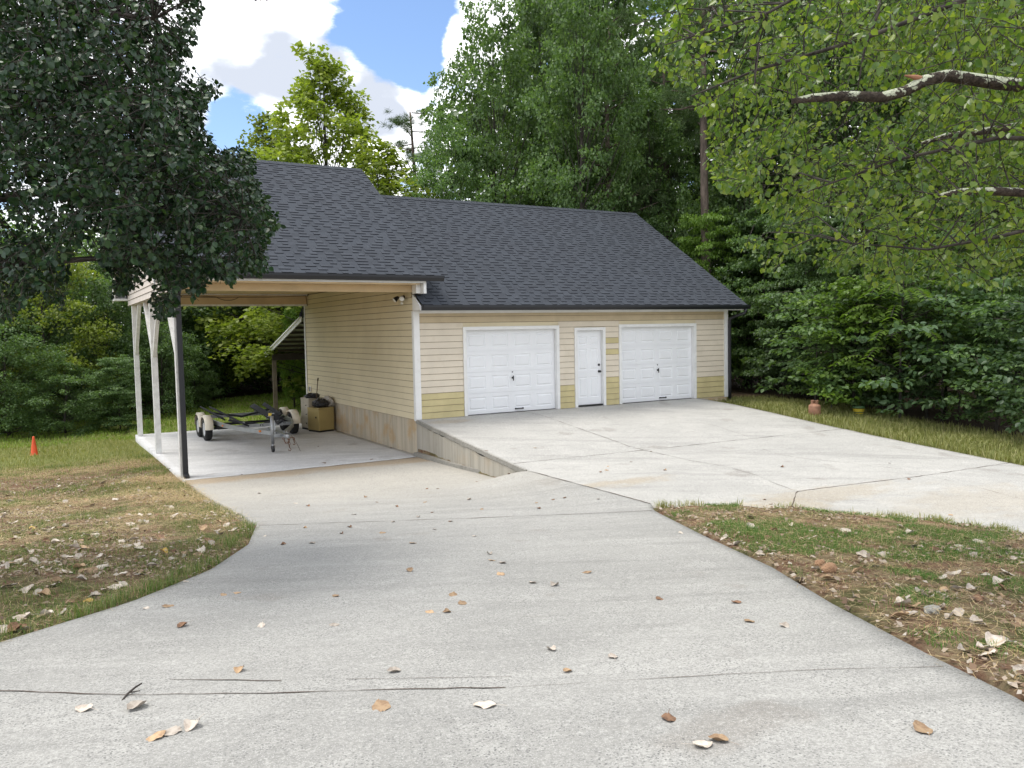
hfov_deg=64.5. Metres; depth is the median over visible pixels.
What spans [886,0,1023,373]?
broadleaf tree
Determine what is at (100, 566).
fallen leaf
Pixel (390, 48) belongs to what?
sky
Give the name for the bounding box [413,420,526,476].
retaining wall
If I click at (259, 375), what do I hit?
broadleaf tree
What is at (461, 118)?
wood
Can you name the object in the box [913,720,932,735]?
fallen leaf
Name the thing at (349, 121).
poplar tree
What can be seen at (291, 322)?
broadleaf tree
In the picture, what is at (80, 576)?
fallen leaf
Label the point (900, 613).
fallen leaf
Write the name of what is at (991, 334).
shrub
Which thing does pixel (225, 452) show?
carport slab
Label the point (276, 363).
bushy tree
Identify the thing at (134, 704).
fallen leaf
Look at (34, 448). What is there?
traffic cone
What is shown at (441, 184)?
broadleaf tree
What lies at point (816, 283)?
understorey tree
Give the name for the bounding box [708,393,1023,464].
verge grass
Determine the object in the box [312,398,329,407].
rubbish bag
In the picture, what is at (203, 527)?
fallen leaf
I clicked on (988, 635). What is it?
fallen leaf
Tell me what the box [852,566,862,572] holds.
fallen leaf
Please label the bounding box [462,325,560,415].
garage door
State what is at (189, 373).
bushy tree
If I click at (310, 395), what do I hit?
rubbish bag
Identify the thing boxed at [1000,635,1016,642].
fallen leaf
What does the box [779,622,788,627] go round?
fallen leaf
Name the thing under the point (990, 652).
fallen leaf
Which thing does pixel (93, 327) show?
bushy tree
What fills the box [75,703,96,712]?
fallen leaf
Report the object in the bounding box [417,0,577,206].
broadleaf tree
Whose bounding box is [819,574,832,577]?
fallen leaf
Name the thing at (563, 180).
broadleaf tree
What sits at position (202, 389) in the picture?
bushy tree
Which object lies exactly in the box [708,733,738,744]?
fallen leaf
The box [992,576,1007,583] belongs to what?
fallen leaf
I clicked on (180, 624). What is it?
fallen leaf
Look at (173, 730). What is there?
fallen leaf
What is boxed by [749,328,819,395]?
shrub
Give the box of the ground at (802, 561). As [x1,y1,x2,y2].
[0,349,1023,701]
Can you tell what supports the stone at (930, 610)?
on the ground at (802, 561)
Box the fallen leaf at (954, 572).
[947,568,969,574]
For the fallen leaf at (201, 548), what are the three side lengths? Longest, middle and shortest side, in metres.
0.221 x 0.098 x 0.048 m
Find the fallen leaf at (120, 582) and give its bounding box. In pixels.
[118,581,127,586]
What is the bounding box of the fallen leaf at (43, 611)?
[39,609,53,615]
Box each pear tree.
[0,0,285,325]
[633,0,1023,296]
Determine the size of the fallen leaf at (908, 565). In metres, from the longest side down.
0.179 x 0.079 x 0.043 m
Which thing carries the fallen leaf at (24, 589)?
on the ground at (802, 561)
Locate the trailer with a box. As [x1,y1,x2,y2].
[195,402,300,451]
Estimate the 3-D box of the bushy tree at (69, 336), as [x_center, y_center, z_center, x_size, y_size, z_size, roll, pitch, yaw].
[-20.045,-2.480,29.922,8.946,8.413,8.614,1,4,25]
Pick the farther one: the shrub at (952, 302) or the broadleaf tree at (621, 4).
the broadleaf tree at (621, 4)
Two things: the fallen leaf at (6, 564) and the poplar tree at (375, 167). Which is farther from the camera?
the poplar tree at (375, 167)
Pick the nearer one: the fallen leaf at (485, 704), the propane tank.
the fallen leaf at (485, 704)
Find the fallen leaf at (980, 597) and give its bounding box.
[972,592,983,601]
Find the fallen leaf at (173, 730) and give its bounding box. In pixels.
[164,724,182,735]
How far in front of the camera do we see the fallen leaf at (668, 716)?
4.02 m
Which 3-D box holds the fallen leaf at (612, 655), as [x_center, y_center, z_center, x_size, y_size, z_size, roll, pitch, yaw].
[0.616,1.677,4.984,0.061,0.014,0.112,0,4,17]
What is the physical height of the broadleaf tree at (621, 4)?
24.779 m
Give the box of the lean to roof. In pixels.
[264,306,304,409]
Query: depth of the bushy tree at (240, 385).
39.95 m
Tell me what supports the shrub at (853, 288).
on the ground at (802, 561)
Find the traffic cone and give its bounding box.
[30,436,37,455]
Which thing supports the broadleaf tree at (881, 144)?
on the ground at (802, 561)
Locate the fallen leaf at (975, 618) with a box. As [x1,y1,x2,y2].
[965,614,985,624]
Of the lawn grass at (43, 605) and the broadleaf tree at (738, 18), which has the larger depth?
the broadleaf tree at (738, 18)
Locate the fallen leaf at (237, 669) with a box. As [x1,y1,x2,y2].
[233,665,243,673]
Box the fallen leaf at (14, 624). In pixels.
[7,622,26,632]
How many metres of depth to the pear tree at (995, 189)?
6.58 m
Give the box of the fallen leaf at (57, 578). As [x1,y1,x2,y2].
[51,576,61,581]
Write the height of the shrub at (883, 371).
2.957 m
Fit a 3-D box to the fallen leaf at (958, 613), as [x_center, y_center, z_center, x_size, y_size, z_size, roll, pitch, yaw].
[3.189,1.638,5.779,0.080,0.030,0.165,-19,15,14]
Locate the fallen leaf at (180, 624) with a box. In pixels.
[177,622,187,626]
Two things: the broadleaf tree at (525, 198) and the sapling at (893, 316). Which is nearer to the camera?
the sapling at (893, 316)
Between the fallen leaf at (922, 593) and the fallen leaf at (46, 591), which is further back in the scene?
the fallen leaf at (46, 591)
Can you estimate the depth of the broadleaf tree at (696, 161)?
40.22 m
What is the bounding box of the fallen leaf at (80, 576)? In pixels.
[73,574,86,579]
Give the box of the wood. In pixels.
[67,0,1013,387]
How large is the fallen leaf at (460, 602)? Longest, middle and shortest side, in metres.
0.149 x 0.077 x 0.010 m
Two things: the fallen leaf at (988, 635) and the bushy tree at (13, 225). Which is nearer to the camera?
the fallen leaf at (988, 635)
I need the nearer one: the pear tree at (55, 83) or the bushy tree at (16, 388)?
the pear tree at (55, 83)
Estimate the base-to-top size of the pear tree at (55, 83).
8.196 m
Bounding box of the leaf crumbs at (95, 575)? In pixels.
[0,468,255,631]
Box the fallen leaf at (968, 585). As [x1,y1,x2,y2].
[966,583,974,589]
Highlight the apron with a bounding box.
[419,398,1023,531]
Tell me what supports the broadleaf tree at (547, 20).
on the ground at (802, 561)
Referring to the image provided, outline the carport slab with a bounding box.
[135,423,413,481]
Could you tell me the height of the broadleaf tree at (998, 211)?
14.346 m
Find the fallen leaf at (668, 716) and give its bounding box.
[661,709,675,720]
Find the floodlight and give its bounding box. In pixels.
[393,295,404,303]
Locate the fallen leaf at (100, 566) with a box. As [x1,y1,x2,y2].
[96,563,107,568]
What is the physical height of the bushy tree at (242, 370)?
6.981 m
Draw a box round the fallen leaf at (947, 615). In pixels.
[944,611,955,618]
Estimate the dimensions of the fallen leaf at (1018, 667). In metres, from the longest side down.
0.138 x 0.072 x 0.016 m
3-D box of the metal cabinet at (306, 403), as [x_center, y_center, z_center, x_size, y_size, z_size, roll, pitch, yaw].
[-6.235,0.909,25.299,0.547,0.980,0.566,-4,5,-40]
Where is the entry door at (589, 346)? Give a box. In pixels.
[574,327,605,407]
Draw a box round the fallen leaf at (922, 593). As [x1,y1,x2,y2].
[921,590,933,597]
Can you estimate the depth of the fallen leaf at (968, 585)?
6.77 m
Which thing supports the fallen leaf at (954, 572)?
on the ground at (802, 561)
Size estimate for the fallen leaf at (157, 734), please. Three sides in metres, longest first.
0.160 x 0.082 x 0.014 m
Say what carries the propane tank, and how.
on the ground at (802, 561)
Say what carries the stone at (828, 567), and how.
on the ground at (802, 561)
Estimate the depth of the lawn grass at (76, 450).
21.00 m
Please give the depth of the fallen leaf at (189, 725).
4.06 m
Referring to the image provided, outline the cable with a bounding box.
[181,295,307,305]
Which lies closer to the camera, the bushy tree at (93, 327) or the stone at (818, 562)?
the stone at (818, 562)
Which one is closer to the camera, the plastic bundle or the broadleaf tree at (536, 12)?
the plastic bundle
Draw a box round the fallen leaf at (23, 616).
[17,613,29,620]
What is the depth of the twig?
4.57 m
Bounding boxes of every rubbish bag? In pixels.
[304,392,319,397]
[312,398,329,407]
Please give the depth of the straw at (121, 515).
11.38 m
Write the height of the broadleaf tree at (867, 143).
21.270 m
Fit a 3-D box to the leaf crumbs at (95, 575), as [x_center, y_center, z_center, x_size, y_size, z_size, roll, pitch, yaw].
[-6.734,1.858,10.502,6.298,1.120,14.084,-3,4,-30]
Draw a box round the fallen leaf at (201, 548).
[196,545,204,552]
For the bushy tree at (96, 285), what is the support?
on the ground at (802, 561)
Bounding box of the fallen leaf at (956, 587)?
[950,585,964,589]
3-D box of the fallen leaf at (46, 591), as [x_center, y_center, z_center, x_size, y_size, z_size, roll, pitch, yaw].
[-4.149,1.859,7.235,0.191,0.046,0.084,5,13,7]
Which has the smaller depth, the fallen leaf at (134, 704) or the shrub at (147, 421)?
the fallen leaf at (134, 704)
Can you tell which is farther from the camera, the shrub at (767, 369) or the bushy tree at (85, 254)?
the bushy tree at (85, 254)
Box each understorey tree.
[88,354,148,429]
[674,206,746,367]
[714,201,813,391]
[736,209,860,395]
[798,250,895,398]
[880,226,1023,412]
[947,245,1023,427]
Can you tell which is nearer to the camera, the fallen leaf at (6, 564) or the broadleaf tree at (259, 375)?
the fallen leaf at (6, 564)
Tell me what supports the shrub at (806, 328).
on the ground at (802, 561)
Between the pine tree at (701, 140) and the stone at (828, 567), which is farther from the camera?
the pine tree at (701, 140)
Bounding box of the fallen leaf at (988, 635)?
[985,631,1005,645]
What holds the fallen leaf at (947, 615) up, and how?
on the ground at (802, 561)
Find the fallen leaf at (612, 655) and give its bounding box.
[608,653,617,660]
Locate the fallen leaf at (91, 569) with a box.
[88,567,97,572]
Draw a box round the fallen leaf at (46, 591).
[37,588,53,595]
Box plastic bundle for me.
[324,396,334,406]
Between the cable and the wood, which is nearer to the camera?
the cable
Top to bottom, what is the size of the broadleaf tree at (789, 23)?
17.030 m
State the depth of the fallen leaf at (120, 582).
7.52 m
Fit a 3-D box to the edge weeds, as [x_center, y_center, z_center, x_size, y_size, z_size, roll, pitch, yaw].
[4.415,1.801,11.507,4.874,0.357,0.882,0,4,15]
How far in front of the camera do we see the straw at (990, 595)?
7.57 m
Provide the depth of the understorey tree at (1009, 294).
20.84 m
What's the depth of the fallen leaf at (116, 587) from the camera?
7.43 m
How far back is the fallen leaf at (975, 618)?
5.56 m
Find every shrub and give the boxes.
[143,419,153,433]
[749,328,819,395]
[754,286,908,400]
[790,274,935,405]
[836,310,954,409]
[841,271,1021,424]
[934,300,1023,434]
[951,297,1023,432]
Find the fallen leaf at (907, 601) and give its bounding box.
[894,596,910,603]
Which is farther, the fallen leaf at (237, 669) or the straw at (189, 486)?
the straw at (189, 486)
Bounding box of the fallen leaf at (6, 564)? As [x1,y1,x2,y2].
[0,562,9,568]
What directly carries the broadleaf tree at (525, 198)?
on the ground at (802, 561)
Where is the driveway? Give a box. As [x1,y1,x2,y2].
[0,457,1023,767]
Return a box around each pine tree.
[378,107,441,196]
[562,5,699,260]
[618,26,699,247]
[641,0,760,273]
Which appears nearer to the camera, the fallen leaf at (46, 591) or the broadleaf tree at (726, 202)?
the fallen leaf at (46, 591)
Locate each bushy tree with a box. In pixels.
[0,208,159,397]
[0,214,108,418]
[0,223,182,409]
[0,245,144,426]
[0,303,55,422]
[0,314,70,438]
[1,361,120,436]
[24,227,231,407]
[33,274,158,421]
[82,263,242,400]
[115,314,205,414]
[141,306,284,398]
[160,355,222,408]
[164,307,305,395]
[208,306,305,386]
[299,367,305,402]
[666,139,821,390]
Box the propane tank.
[808,400,820,415]
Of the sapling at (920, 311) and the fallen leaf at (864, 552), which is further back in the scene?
the sapling at (920, 311)
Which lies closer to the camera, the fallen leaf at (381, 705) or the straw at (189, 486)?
the fallen leaf at (381, 705)
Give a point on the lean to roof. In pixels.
(290, 341)
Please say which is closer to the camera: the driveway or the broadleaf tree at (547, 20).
the driveway
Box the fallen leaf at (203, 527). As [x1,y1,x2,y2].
[199,524,206,529]
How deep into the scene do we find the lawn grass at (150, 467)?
16.09 m
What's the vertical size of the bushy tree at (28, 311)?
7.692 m
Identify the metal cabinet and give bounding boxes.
[300,397,323,429]
[307,407,333,431]
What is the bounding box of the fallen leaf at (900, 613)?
[889,611,916,616]
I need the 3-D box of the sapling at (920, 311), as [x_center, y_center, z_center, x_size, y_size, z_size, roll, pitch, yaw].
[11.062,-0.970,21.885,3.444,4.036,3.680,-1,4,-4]
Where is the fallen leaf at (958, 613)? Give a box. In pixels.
[952,608,963,616]
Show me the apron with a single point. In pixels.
(708, 451)
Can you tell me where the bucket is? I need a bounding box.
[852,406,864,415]
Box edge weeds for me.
[654,496,1021,533]
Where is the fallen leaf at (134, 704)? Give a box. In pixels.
[127,699,153,708]
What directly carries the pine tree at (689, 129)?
on the ground at (802, 561)
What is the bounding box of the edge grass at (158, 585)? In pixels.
[0,500,256,639]
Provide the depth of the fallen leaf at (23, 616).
6.39 m
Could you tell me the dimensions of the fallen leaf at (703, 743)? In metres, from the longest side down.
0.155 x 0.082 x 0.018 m
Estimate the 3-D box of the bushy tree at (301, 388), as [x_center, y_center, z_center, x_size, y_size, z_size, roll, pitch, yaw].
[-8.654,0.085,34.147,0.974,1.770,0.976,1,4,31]
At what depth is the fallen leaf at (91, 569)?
8.21 m
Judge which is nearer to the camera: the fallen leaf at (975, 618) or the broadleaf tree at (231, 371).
the fallen leaf at (975, 618)
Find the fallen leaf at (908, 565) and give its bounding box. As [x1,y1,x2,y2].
[897,563,913,570]
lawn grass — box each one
[0,388,302,448]
[0,433,168,495]
[0,453,187,506]
[0,481,253,639]
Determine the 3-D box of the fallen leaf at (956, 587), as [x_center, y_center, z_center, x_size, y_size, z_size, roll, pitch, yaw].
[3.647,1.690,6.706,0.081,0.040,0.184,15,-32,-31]
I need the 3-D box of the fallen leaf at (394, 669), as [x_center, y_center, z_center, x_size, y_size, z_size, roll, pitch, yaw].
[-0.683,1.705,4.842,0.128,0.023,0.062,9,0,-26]
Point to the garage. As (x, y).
(519, 303)
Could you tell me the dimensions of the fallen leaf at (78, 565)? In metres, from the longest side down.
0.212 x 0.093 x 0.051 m
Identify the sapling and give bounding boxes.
[793,325,857,406]
[819,255,984,417]
[829,293,928,411]
[866,272,989,420]
[931,360,986,424]
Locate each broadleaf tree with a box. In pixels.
[190,306,261,394]
[242,339,279,389]
[276,306,305,407]
[405,107,489,201]
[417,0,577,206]
[486,0,695,224]
[491,0,675,240]
[492,0,603,208]
[511,135,636,210]
[516,0,656,330]
[602,80,699,255]
[641,0,729,273]
[680,0,872,380]
[693,26,813,387]
[717,0,895,384]
[774,0,981,389]
[784,0,981,376]
[841,0,1012,386]
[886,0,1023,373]
[943,28,1023,372]
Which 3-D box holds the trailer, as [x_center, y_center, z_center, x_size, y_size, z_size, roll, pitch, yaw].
[-7.217,1.108,22.949,2.670,0.931,6.626,-3,4,-30]
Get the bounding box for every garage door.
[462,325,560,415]
[618,323,696,403]
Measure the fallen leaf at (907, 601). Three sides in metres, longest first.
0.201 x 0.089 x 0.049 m
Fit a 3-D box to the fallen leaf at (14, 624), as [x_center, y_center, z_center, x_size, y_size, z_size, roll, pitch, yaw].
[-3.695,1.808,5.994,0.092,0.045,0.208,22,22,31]
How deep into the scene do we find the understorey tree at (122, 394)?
26.88 m
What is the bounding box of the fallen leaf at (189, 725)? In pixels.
[183,713,204,731]
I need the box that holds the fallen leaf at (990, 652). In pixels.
[978,649,995,655]
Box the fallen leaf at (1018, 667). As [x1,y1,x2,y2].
[1012,664,1023,674]
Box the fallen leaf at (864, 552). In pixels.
[856,550,869,558]
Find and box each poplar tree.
[183,40,405,381]
[199,111,304,391]
[208,132,439,395]
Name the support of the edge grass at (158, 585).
on the ground at (802, 561)
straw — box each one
[0,456,191,511]
[0,475,258,635]
[107,473,215,506]
[655,500,1023,690]
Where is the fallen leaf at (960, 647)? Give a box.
[957,643,970,651]
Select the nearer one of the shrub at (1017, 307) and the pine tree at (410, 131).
the shrub at (1017, 307)
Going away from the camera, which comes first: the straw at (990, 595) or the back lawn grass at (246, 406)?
the straw at (990, 595)
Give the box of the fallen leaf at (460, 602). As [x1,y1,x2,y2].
[458,600,466,604]
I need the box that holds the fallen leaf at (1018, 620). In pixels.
[1014,617,1023,625]
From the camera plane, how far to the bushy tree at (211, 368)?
35.92 m
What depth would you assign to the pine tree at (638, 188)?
31.93 m
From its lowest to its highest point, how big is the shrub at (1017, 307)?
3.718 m
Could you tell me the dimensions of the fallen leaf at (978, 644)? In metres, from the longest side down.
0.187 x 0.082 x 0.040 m
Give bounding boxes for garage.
[112,150,750,478]
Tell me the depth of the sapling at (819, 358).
22.29 m
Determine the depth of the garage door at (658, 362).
23.22 m
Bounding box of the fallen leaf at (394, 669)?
[387,666,401,671]
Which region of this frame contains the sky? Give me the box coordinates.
[0,0,888,273]
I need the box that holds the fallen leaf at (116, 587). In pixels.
[107,584,125,589]
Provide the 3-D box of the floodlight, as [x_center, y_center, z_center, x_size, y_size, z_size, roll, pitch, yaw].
[-2.735,-2.045,19.732,0.192,0.225,0.536,-3,4,-30]
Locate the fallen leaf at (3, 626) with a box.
[0,625,7,632]
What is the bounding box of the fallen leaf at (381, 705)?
[372,699,390,711]
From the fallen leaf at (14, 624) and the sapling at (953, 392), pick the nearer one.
the fallen leaf at (14, 624)
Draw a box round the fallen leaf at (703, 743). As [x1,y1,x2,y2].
[684,740,711,747]
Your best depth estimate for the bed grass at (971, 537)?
8.76 m
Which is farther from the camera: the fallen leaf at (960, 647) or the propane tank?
the propane tank
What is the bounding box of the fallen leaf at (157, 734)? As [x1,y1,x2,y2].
[146,730,165,741]
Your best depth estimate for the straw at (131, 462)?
17.40 m
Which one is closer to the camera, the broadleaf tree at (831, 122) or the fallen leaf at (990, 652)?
the fallen leaf at (990, 652)
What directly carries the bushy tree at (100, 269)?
on the ground at (802, 561)
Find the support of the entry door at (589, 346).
in the garage
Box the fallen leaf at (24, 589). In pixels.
[21,586,30,592]
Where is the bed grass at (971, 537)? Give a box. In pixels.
[663,501,1023,681]
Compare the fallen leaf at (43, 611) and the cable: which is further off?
the cable
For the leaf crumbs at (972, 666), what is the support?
on the ground at (802, 561)
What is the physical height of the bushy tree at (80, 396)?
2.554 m
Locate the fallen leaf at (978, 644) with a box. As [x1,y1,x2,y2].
[976,641,993,650]
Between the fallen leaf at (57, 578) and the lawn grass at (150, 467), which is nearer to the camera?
the fallen leaf at (57, 578)
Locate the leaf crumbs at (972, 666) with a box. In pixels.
[654,503,1023,694]
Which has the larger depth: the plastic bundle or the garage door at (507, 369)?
the plastic bundle
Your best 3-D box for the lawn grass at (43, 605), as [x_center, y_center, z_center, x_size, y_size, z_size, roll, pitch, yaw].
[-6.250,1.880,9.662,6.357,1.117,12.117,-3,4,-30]
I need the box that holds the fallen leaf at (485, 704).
[473,700,500,708]
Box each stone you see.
[815,559,824,565]
[820,562,837,572]
[923,605,940,614]
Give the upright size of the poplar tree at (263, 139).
13.989 m
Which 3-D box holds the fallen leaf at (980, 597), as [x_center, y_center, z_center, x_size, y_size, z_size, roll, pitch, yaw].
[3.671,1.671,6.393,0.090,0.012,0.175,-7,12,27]
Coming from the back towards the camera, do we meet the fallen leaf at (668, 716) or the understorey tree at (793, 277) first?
the understorey tree at (793, 277)
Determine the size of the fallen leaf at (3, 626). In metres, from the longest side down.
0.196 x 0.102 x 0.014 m
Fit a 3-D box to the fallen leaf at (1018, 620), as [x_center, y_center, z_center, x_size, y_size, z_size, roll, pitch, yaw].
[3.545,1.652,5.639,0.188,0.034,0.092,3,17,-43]
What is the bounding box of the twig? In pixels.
[122,683,141,699]
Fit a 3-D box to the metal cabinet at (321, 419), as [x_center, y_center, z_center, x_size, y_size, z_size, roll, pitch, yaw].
[-5.821,1.066,24.695,0.616,0.730,0.568,2,5,43]
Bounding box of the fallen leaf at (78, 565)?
[74,563,84,567]
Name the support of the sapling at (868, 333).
on the ground at (802, 561)
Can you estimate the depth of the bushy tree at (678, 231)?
30.58 m
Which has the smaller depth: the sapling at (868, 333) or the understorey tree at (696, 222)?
the sapling at (868, 333)
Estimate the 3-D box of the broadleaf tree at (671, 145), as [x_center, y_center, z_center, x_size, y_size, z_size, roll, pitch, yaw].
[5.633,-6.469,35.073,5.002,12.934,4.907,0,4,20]
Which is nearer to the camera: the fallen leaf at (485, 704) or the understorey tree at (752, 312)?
the fallen leaf at (485, 704)
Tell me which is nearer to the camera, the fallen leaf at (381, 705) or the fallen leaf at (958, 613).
the fallen leaf at (381, 705)
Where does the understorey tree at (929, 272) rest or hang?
on the ground at (802, 561)

